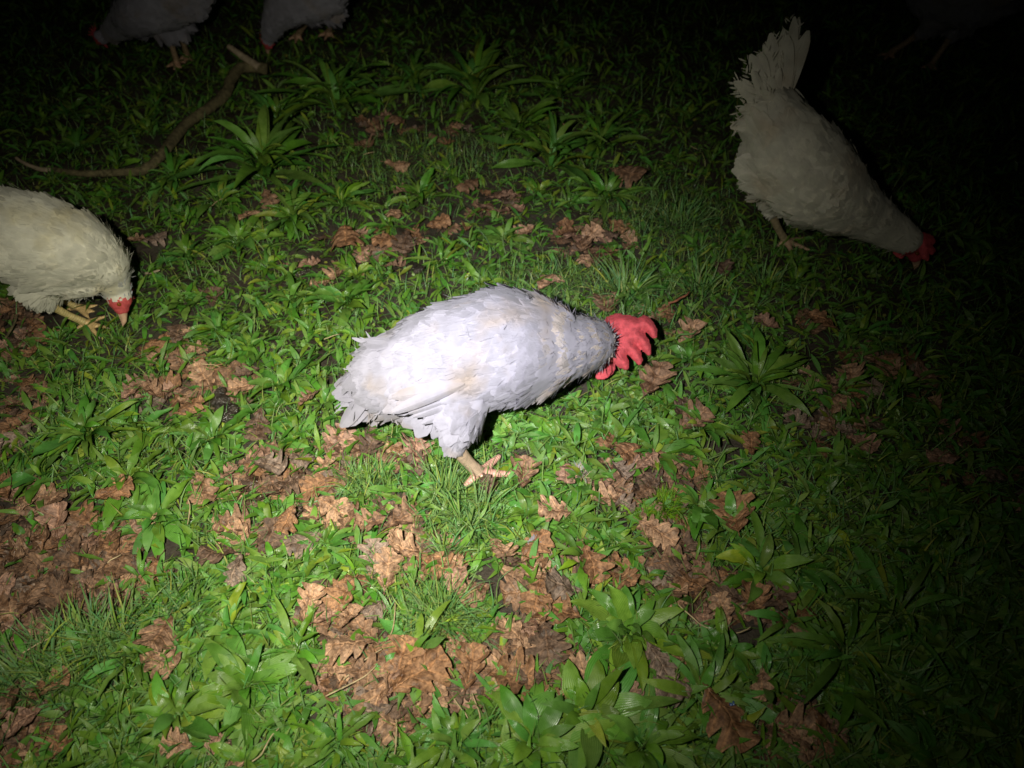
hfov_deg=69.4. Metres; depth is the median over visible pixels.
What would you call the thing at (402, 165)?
oak leaf
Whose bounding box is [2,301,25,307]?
oak leaf
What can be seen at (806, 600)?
plantain plant
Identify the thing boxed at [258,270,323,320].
plantain plant
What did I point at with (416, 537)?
oak leaf
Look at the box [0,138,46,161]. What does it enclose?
plantain plant
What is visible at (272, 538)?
oak leaf
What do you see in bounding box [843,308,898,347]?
plantain plant
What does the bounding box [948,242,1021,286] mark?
plantain plant
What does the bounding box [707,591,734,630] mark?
oak leaf
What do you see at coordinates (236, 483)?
oak leaf
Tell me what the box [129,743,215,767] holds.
plantain plant
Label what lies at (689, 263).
plantain plant
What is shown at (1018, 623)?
plantain plant
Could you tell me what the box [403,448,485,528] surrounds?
grass tuft
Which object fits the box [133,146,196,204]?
plantain plant
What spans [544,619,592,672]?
plantain plant
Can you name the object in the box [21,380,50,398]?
oak leaf
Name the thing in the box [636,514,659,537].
oak leaf
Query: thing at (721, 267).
oak leaf
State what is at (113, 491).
oak leaf
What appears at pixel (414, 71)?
plantain plant
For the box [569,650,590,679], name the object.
oak leaf
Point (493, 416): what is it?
plantain plant
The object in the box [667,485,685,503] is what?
oak leaf
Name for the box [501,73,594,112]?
plantain plant
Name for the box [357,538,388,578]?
oak leaf
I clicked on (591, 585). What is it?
oak leaf
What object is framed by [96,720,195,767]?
plantain plant
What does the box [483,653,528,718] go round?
plantain plant
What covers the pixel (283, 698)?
plantain plant
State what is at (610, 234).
oak leaf
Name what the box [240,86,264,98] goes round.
plantain plant
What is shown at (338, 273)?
oak leaf
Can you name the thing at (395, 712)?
oak leaf
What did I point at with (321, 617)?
oak leaf
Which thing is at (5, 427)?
oak leaf
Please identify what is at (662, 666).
oak leaf
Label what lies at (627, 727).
plantain plant
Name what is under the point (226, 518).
oak leaf
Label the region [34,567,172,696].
grass tuft
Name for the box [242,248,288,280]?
plantain plant
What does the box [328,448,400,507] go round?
grass tuft
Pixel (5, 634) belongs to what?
plantain plant
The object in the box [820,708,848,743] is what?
oak leaf
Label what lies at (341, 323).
plantain plant
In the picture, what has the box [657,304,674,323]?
oak leaf
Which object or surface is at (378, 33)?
plantain plant
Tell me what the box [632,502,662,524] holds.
moss cushion
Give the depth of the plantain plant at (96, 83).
2.22 m
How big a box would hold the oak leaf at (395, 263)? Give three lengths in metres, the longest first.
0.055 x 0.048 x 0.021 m
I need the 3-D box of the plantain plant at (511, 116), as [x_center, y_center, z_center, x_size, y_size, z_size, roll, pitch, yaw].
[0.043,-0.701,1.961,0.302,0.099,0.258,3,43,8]
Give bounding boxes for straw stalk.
[252,728,278,761]
[326,665,376,695]
[387,604,395,639]
[394,720,396,753]
[472,693,480,724]
[678,604,707,627]
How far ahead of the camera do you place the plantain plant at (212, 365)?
1.36 m
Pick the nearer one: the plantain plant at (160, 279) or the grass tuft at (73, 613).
the grass tuft at (73, 613)
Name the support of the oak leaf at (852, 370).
on the leaf litter
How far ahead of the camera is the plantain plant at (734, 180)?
1.83 m
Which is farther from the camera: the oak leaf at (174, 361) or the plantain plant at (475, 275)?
the plantain plant at (475, 275)
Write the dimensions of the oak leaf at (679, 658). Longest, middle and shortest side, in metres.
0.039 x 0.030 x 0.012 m
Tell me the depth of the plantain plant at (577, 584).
1.04 m
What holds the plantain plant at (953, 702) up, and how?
on the ground at (232, 276)
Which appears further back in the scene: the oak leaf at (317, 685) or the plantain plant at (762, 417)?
the plantain plant at (762, 417)
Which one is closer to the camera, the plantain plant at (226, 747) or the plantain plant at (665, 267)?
the plantain plant at (226, 747)
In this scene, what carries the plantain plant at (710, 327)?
on the ground at (232, 276)
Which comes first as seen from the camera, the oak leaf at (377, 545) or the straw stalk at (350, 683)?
the straw stalk at (350, 683)
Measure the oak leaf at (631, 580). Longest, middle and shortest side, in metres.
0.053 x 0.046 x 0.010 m
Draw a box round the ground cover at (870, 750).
[0,0,1023,767]
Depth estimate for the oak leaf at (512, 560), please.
1.05 m
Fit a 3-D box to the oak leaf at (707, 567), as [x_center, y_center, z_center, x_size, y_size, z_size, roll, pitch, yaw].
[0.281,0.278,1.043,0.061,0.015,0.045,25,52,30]
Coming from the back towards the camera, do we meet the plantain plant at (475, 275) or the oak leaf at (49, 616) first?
the plantain plant at (475, 275)
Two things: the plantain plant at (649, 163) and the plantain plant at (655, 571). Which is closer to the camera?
the plantain plant at (655, 571)
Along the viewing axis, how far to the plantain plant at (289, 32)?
2.53 m
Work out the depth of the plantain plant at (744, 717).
0.88 m
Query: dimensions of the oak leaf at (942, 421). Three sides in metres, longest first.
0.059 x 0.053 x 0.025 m
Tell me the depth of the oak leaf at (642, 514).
1.13 m
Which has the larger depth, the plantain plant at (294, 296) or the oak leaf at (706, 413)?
the plantain plant at (294, 296)
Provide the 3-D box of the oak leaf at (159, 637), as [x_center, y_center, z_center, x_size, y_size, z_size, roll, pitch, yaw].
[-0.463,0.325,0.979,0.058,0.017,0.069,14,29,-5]
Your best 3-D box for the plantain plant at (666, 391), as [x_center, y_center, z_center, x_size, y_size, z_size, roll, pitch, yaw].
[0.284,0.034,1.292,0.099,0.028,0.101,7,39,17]
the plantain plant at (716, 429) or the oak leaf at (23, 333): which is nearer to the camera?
the plantain plant at (716, 429)
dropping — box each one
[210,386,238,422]
[281,266,310,277]
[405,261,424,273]
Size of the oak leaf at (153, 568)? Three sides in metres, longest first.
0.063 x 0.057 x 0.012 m
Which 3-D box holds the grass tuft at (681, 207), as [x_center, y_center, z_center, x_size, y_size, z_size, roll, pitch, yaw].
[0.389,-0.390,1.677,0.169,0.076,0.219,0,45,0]
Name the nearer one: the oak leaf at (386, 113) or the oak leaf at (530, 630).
the oak leaf at (530, 630)
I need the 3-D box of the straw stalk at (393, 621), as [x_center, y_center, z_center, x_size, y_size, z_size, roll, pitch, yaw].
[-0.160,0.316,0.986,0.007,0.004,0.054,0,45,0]
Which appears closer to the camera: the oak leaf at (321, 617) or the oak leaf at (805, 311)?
the oak leaf at (321, 617)
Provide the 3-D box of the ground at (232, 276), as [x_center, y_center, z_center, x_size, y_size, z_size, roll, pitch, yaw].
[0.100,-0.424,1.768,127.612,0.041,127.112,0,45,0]
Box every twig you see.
[1,314,17,340]
[668,291,689,303]
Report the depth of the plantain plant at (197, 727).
0.91 m
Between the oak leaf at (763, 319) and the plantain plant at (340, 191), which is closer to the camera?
the oak leaf at (763, 319)
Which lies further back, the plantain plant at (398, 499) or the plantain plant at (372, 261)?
the plantain plant at (372, 261)
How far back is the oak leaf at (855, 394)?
1.30 m
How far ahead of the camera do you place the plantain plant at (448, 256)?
1.60 m
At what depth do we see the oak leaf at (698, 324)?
1.42 m
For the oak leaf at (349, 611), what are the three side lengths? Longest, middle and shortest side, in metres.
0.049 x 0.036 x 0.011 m
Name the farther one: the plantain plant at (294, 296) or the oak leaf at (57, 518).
the plantain plant at (294, 296)
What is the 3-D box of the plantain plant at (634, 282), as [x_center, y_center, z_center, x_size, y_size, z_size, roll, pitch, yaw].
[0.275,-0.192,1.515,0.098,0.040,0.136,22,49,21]
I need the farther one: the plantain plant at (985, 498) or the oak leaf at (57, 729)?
the plantain plant at (985, 498)
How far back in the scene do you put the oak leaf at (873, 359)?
1.37 m
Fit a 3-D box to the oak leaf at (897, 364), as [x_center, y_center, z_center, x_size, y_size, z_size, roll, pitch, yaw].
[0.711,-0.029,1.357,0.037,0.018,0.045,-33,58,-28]
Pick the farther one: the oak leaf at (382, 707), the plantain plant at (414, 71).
the plantain plant at (414, 71)
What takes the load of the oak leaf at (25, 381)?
on the leaf litter
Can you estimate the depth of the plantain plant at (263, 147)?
1.80 m
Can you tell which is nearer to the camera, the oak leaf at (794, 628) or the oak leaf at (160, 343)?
the oak leaf at (794, 628)
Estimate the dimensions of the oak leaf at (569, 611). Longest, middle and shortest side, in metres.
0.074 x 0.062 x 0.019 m
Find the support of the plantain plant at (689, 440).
on the ground at (232, 276)
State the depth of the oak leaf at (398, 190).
1.75 m
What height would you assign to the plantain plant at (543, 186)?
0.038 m
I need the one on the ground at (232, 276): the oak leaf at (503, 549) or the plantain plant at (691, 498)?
the plantain plant at (691, 498)
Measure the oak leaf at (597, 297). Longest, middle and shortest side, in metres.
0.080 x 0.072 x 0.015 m
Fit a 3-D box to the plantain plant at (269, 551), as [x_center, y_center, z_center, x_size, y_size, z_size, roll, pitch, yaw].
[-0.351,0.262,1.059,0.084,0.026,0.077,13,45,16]
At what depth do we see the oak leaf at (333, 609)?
1.01 m
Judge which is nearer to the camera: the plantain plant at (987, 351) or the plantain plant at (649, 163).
the plantain plant at (987, 351)
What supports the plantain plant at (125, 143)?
on the ground at (232, 276)
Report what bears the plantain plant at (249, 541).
on the ground at (232, 276)
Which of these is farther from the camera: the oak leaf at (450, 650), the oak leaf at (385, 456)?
the oak leaf at (385, 456)
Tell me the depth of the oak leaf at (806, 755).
0.88 m
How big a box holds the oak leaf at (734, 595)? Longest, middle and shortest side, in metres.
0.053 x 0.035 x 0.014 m
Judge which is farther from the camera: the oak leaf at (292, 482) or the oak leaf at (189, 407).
the oak leaf at (189, 407)
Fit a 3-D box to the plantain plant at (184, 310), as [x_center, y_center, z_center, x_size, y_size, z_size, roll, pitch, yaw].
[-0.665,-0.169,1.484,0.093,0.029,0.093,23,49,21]
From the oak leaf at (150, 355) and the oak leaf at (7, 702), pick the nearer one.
the oak leaf at (7, 702)
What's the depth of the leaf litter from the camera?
1.10 m
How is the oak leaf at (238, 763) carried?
on the leaf litter
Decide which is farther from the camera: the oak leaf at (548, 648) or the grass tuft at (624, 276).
the grass tuft at (624, 276)
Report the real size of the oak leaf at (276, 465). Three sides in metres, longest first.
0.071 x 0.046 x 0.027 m
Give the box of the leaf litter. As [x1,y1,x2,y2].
[0,115,1023,767]
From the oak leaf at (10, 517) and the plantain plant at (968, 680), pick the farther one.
the oak leaf at (10, 517)
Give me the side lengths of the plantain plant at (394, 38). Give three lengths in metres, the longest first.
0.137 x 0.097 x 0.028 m
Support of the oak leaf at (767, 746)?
on the leaf litter
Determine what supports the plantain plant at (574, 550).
on the ground at (232, 276)
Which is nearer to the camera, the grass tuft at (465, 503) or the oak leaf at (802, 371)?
the grass tuft at (465, 503)
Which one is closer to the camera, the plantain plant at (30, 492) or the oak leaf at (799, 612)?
the oak leaf at (799, 612)
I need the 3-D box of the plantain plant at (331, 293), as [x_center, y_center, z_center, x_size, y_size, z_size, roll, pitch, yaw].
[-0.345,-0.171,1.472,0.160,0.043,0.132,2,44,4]
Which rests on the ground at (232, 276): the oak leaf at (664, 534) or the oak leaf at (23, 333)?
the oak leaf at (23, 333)
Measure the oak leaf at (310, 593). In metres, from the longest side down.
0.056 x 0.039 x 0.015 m
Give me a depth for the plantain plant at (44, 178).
1.81 m
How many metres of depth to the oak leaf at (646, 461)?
1.19 m
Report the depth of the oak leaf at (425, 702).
0.91 m
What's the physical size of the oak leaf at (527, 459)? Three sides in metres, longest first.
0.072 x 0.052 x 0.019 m
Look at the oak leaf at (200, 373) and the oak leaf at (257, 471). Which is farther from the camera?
the oak leaf at (200, 373)
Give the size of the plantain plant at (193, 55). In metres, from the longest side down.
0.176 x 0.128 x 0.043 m
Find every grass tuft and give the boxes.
[0,606,105,734]
[2,586,134,710]
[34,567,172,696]
[127,558,226,646]
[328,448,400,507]
[360,540,407,599]
[398,563,485,665]
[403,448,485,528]
[414,460,535,556]
[422,523,479,574]
[574,244,674,312]
[643,182,721,246]
[661,254,727,307]
[735,255,810,294]
[839,624,972,763]
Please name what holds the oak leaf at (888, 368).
on the ground at (232, 276)
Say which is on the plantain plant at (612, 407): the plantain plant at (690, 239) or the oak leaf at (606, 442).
the oak leaf at (606, 442)
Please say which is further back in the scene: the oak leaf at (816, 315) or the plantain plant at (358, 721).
the oak leaf at (816, 315)
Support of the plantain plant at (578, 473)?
on the ground at (232, 276)
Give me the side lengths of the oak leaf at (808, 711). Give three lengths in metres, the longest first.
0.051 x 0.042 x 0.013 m
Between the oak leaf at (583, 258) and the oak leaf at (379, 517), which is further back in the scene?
the oak leaf at (583, 258)
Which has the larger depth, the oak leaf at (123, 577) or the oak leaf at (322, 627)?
the oak leaf at (123, 577)
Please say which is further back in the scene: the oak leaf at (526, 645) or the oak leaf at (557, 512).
the oak leaf at (557, 512)
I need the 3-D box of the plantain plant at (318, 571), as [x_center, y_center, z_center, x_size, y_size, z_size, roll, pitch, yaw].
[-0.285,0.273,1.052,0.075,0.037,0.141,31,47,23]
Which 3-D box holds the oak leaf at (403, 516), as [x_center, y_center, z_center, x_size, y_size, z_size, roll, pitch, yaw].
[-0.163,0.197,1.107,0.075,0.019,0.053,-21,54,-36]
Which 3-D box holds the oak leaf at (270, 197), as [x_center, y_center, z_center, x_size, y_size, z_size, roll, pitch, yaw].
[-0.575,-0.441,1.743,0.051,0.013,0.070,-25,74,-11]
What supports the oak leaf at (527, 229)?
on the plantain plant at (491, 235)
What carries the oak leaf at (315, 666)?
on the leaf litter
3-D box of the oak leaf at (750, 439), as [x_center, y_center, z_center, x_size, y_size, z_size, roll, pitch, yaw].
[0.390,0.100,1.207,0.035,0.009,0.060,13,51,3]
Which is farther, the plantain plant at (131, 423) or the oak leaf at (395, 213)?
the oak leaf at (395, 213)
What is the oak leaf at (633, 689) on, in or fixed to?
on the leaf litter
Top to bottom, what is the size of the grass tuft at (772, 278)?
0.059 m
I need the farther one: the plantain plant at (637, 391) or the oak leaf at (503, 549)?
the plantain plant at (637, 391)
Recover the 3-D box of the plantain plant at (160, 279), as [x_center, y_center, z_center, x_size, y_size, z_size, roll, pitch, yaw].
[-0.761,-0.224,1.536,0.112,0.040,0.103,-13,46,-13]
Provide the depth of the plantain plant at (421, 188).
1.77 m
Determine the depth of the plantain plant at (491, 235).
1.66 m
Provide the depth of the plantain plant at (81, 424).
1.22 m
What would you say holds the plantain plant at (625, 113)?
on the ground at (232, 276)
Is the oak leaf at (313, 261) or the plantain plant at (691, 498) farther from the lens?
the oak leaf at (313, 261)
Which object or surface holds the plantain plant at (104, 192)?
on the ground at (232, 276)
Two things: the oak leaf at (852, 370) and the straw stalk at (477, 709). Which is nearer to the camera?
the straw stalk at (477, 709)
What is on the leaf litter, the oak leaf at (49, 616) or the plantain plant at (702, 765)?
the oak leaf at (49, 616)
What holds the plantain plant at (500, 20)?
on the ground at (232, 276)
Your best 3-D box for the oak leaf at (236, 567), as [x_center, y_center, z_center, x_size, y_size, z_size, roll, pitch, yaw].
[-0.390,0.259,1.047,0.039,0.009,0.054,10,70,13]
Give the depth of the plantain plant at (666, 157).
1.91 m
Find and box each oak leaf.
[0,339,7,350]
[0,409,31,432]
[0,421,31,451]
[0,468,11,499]
[0,514,15,524]
[0,572,15,594]
[0,678,19,718]
[1,706,46,739]
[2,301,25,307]
[6,641,31,660]
[12,742,26,763]
[13,327,34,341]
[13,374,35,386]
[15,582,45,620]
[16,496,37,510]
[16,665,70,702]
[19,482,55,504]
[21,342,36,356]
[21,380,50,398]
[22,610,53,635]
[24,415,48,426]
[28,620,56,649]
[30,523,48,551]
[34,717,72,760]
[35,501,66,538]
[41,709,70,734]
[87,474,133,499]
[104,553,136,585]
[117,373,151,401]
[119,572,138,591]
[125,232,152,240]
[132,610,177,651]
[137,555,169,586]
[138,231,167,246]
[140,378,166,399]
[140,646,181,679]
[145,352,157,366]
[153,331,177,353]
[158,726,196,758]
[163,380,182,396]
[165,349,191,374]
[166,324,187,346]
[168,395,204,416]
[180,324,205,334]
[184,340,207,353]
[186,359,214,391]
[186,466,218,507]
[196,544,239,565]
[198,286,224,306]
[204,733,229,754]
[206,747,243,766]
[207,502,250,532]
[214,479,248,500]
[215,516,248,547]
[217,462,237,479]
[222,549,245,586]
[228,377,254,395]
[230,527,259,554]
[235,363,260,375]
[238,210,259,220]
[238,397,253,408]
[242,404,271,440]
[243,462,263,475]
[247,487,282,500]
[249,449,286,474]
[257,517,287,555]
[260,187,279,208]
[269,471,304,494]
[273,501,297,534]
[282,531,321,559]
[285,453,315,469]
[288,611,331,635]
[297,388,320,408]
[297,582,325,623]
[299,473,338,500]
[302,502,326,519]
[302,673,331,692]
[305,255,320,266]
[307,578,332,590]
[309,277,334,287]
[309,591,341,624]
[310,657,329,690]
[313,234,333,240]
[313,456,335,477]
[314,495,353,525]
[320,658,355,681]
[321,577,347,611]
[322,265,347,279]
[322,423,356,461]
[322,573,357,611]
[325,633,382,665]
[330,221,364,250]
[337,514,362,529]
[337,652,386,688]
[338,603,363,628]
[341,452,355,469]
[347,614,377,646]
[351,135,373,147]
[352,244,370,262]
[352,672,388,721]
[355,226,368,238]
[356,508,391,532]
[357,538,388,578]
[359,433,383,457]
[360,595,391,620]
[364,702,394,735]
[365,120,380,132]
[371,233,397,247]
[373,546,404,594]
[376,711,419,748]
[377,450,405,463]
[377,669,399,703]
[379,109,390,116]
[380,159,410,172]
[380,257,405,266]
[381,445,401,453]
[382,634,425,693]
[383,644,451,696]
[384,494,428,526]
[385,209,404,217]
[386,115,406,125]
[388,529,423,558]
[389,522,420,544]
[389,693,413,719]
[390,229,415,253]
[393,183,417,195]
[397,449,426,475]
[397,563,421,592]
[400,432,434,465]
[401,690,432,732]
[404,224,419,236]
[415,237,428,245]
[415,680,447,712]
[416,551,454,579]
[423,213,450,228]
[431,667,452,680]
[440,138,455,144]
[440,555,463,567]
[440,676,469,704]
[443,560,469,592]
[444,671,489,712]
[446,123,463,131]
[446,636,469,657]
[447,223,460,234]
[453,178,482,193]
[455,580,492,608]
[455,641,488,693]
[461,220,472,230]
[462,124,474,132]
[471,686,498,711]
[475,202,509,211]
[476,665,511,695]
[478,648,510,685]
[479,473,497,493]
[481,646,534,693]
[486,189,515,198]
[489,536,518,557]
[496,617,523,645]
[500,551,520,566]
[510,452,541,486]
[513,224,535,236]
[516,663,548,685]
[517,529,554,564]
[517,637,535,662]
[519,560,555,580]
[520,573,552,611]
[521,614,538,641]
[524,617,571,665]
[529,598,551,625]
[532,592,586,623]
[537,274,564,289]
[537,494,571,521]
[545,567,581,599]
[554,687,566,698]
[555,459,576,483]
[557,222,579,235]
[561,232,582,242]
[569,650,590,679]
[571,233,592,251]
[573,537,593,562]
[576,254,593,266]
[580,541,614,583]
[581,221,604,241]
[588,581,616,588]
[589,291,619,315]
[591,481,633,505]
[594,431,616,447]
[601,229,620,238]
[607,216,631,233]
[608,165,650,188]
[609,442,641,464]
[610,457,635,479]
[610,567,640,589]
[615,493,635,515]
[620,238,634,249]
[628,681,643,695]
[632,452,659,469]
[632,484,655,501]
[633,517,679,549]
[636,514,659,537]
[637,469,662,488]
[639,360,676,399]
[639,501,670,523]
[642,544,686,576]
[644,566,672,587]
[644,638,678,678]
[652,450,680,469]
[653,675,691,708]
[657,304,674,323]
[657,327,675,335]
[665,459,691,479]
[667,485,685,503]
[668,555,690,575]
[672,655,686,664]
[674,396,695,415]
[676,397,714,428]
[677,316,706,344]
[677,569,711,591]
[678,559,713,575]
[687,460,712,479]
[688,561,722,590]
[692,601,712,626]
[698,675,760,753]
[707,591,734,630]
[708,489,754,536]
[711,583,750,605]
[713,258,733,278]
[735,721,769,739]
[740,430,760,460]
[741,580,771,616]
[750,663,773,701]
[753,312,781,328]
[757,734,777,759]
[758,702,817,749]
[759,579,796,610]
[775,695,809,706]
[776,611,807,638]
[778,601,825,620]
[783,408,814,429]
[786,729,814,767]
[793,700,819,728]
[797,365,816,379]
[798,308,809,315]
[805,700,838,758]
[807,309,840,331]
[817,413,837,436]
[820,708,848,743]
[825,374,838,395]
[830,394,854,415]
[834,361,865,387]
[835,420,858,434]
[845,386,864,405]
[846,433,881,453]
[859,378,884,398]
[866,355,883,361]
[874,357,897,381]
[885,356,902,370]
[914,361,940,382]
[926,393,941,409]
[926,448,965,465]
[929,418,961,436]
[979,464,1003,484]
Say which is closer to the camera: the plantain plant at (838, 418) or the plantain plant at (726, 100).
the plantain plant at (838, 418)
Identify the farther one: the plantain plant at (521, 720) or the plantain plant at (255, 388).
the plantain plant at (255, 388)
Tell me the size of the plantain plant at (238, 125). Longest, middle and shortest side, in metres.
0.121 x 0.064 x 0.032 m
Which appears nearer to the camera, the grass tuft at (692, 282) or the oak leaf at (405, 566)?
the oak leaf at (405, 566)
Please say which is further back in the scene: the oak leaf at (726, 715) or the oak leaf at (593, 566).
the oak leaf at (593, 566)
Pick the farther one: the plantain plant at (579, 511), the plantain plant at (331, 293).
the plantain plant at (331, 293)
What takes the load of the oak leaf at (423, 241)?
on the leaf litter
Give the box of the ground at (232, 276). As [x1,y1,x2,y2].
[0,0,1023,767]
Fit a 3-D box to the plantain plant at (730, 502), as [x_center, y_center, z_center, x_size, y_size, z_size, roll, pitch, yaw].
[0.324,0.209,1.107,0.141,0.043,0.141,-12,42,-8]
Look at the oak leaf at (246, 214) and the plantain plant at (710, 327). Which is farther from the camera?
the oak leaf at (246, 214)
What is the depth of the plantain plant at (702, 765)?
0.87 m
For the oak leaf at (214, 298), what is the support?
on the ground at (232, 276)
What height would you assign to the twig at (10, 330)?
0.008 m
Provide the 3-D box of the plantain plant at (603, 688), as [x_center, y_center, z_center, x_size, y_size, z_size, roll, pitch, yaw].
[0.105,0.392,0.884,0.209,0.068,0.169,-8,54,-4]
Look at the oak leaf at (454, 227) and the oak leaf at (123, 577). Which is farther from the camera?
the oak leaf at (454, 227)
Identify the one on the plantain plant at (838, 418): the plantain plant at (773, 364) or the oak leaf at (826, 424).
the oak leaf at (826, 424)
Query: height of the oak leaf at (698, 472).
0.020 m
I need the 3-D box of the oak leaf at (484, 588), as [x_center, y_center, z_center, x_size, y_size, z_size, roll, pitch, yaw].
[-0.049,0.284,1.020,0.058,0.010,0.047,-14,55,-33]
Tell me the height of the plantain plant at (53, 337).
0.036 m
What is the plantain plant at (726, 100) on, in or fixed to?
on the ground at (232, 276)
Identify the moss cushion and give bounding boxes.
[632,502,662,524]
[642,482,689,522]
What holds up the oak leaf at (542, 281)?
on the ground at (232, 276)
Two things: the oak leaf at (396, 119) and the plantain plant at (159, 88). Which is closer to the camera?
the oak leaf at (396, 119)
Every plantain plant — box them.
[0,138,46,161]
[0,284,14,300]
[0,439,71,503]
[0,629,12,659]
[3,521,40,549]
[19,661,91,750]
[20,316,98,360]
[23,742,88,767]
[28,167,81,186]
[28,394,145,464]
[48,125,101,159]
[59,614,120,670]
[69,466,126,501]
[79,594,162,701]
[81,77,103,90]
[84,148,140,169]
[86,183,131,202]
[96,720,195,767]
[101,431,167,530]
[104,547,178,594]
[106,398,171,440]
[108,477,186,562]
[111,134,142,154]
[117,393,213,452]
[118,112,170,140]
[125,45,150,56]
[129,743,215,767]
[130,264,173,293]
[130,671,228,767]
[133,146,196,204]
[134,90,179,107]
[139,153,149,160]
[140,81,172,97]
[140,325,220,352]
[144,615,205,720]
[147,104,338,193]
[155,233,212,271]
[159,199,200,219]
[161,50,212,64]
[161,283,210,321]
[169,550,221,587]
[174,405,252,478]
[175,309,254,351]
[181,629,296,746]
[183,174,260,218]
[184,478,253,514]
[186,581,263,681]
[187,358,225,379]
[194,574,254,606]
[198,283,235,320]
[200,214,284,262]
[202,68,228,85]
[208,724,279,767]
[214,535,255,564]
[219,330,271,364]
[223,122,245,139]
[231,365,261,409]
[235,595,350,685]
[236,86,308,132]
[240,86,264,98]
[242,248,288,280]
[245,541,295,593]
[247,355,326,414]
[249,493,293,549]
[254,58,417,127]
[255,185,326,243]
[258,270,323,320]
[259,680,306,736]
[260,261,328,291]
[275,179,305,194]
[275,547,346,612]
[278,737,333,767]
[281,409,315,453]
[285,28,311,34]
[285,176,386,213]
[285,373,344,434]
[290,697,379,767]
[291,53,310,70]
[292,521,361,566]
[300,316,333,339]
[303,279,384,321]
[304,125,361,148]
[306,34,319,42]
[329,303,374,348]
[330,422,365,452]
[332,253,382,294]
[338,578,380,620]
[347,327,385,355]
[359,203,414,235]
[359,496,394,527]
[361,51,404,66]
[364,27,389,45]
[364,747,399,767]
[367,255,396,273]
[369,489,443,530]
[369,681,497,767]
[371,421,413,445]
[374,49,442,104]
[375,600,450,710]
[384,168,463,209]
[387,32,413,54]
[391,300,417,328]
[396,725,440,767]
[402,236,469,277]
[411,33,559,120]
[428,157,464,183]
[449,260,507,288]
[473,217,533,253]
[473,681,615,767]
[475,108,606,192]
[478,97,584,143]
[482,15,510,25]
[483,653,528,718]
[485,408,526,434]
[490,490,565,533]
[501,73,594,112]
[515,644,682,767]
[516,413,594,457]
[518,177,555,204]
[519,589,558,621]
[528,440,575,485]
[529,113,575,133]
[534,491,610,546]
[536,465,609,508]
[540,47,568,64]
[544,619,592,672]
[550,182,592,219]
[551,421,614,480]
[554,525,619,591]
[557,41,589,58]
[557,64,585,76]
[561,408,640,452]
[565,392,598,422]
[569,170,656,221]
[570,19,616,35]
[570,572,588,610]
[570,584,684,695]
[573,397,629,441]
[577,110,649,165]
[579,694,710,767]
[596,244,629,267]
[597,101,646,124]
[599,526,636,547]
[605,630,643,666]
[611,563,669,595]
[614,268,670,308]
[619,389,650,419]
[632,416,696,480]
[639,156,687,174]
[641,633,783,735]
[646,341,717,378]
[647,383,703,419]
[648,396,745,447]
[648,415,707,459]
[656,259,694,287]
[659,146,702,167]
[661,479,743,540]
[665,104,711,126]
[670,259,705,281]
[674,388,719,416]
[675,231,735,263]
[675,606,760,675]
[682,327,811,443]
[686,317,714,339]
[688,488,767,561]
[690,743,705,767]
[696,372,750,398]
[702,142,729,176]
[705,502,811,609]
[705,712,753,767]
[706,337,745,359]
[714,96,745,108]
[721,227,758,252]
[722,392,791,449]
[722,636,805,727]
[724,178,738,186]
[730,321,780,368]
[744,580,825,657]
[749,470,789,517]
[754,418,807,468]
[755,702,796,760]
[757,590,926,752]
[766,628,887,766]
[767,513,844,622]
[775,252,831,291]
[781,251,818,272]
[795,82,818,94]
[797,359,887,424]
[818,106,860,127]
[820,412,854,438]
[820,543,984,682]
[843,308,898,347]
[858,362,944,417]
[875,435,920,467]
[885,686,974,767]
[889,677,996,749]
[904,183,946,223]
[904,568,969,636]
[909,476,973,527]
[939,638,991,692]
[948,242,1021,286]
[952,581,1023,655]
[954,492,1007,530]
[977,340,1015,379]
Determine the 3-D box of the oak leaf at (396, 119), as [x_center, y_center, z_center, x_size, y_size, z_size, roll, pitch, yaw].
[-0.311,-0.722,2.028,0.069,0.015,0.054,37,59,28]
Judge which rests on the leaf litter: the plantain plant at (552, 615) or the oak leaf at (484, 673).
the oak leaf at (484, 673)
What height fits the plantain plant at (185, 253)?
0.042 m
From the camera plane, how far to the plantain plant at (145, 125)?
2.02 m
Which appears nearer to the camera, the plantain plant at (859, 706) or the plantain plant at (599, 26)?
the plantain plant at (859, 706)
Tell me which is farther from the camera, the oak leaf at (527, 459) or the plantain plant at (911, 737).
the oak leaf at (527, 459)
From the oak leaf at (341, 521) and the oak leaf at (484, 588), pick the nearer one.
the oak leaf at (484, 588)
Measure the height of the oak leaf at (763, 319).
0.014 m
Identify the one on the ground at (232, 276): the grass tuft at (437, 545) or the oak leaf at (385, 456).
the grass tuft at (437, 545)
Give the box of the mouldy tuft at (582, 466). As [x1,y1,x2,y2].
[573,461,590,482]
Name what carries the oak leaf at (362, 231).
on the ground at (232, 276)
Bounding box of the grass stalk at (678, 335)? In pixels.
[675,330,696,339]
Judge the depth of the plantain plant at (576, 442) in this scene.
1.22 m
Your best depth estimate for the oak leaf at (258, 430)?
1.24 m
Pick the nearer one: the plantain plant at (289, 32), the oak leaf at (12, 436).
the oak leaf at (12, 436)
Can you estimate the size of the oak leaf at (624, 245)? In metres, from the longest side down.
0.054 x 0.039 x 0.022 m
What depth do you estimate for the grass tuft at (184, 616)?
1.03 m
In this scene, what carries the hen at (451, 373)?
on the ground at (232, 276)
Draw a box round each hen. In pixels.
[0,183,134,338]
[88,0,215,69]
[257,0,348,53]
[332,282,657,490]
[728,14,935,268]
[877,0,1023,72]
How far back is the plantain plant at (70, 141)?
1.97 m
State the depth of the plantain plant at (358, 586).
1.03 m
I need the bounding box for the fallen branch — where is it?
[15,44,267,176]
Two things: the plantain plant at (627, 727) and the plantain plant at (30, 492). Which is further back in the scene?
the plantain plant at (30, 492)

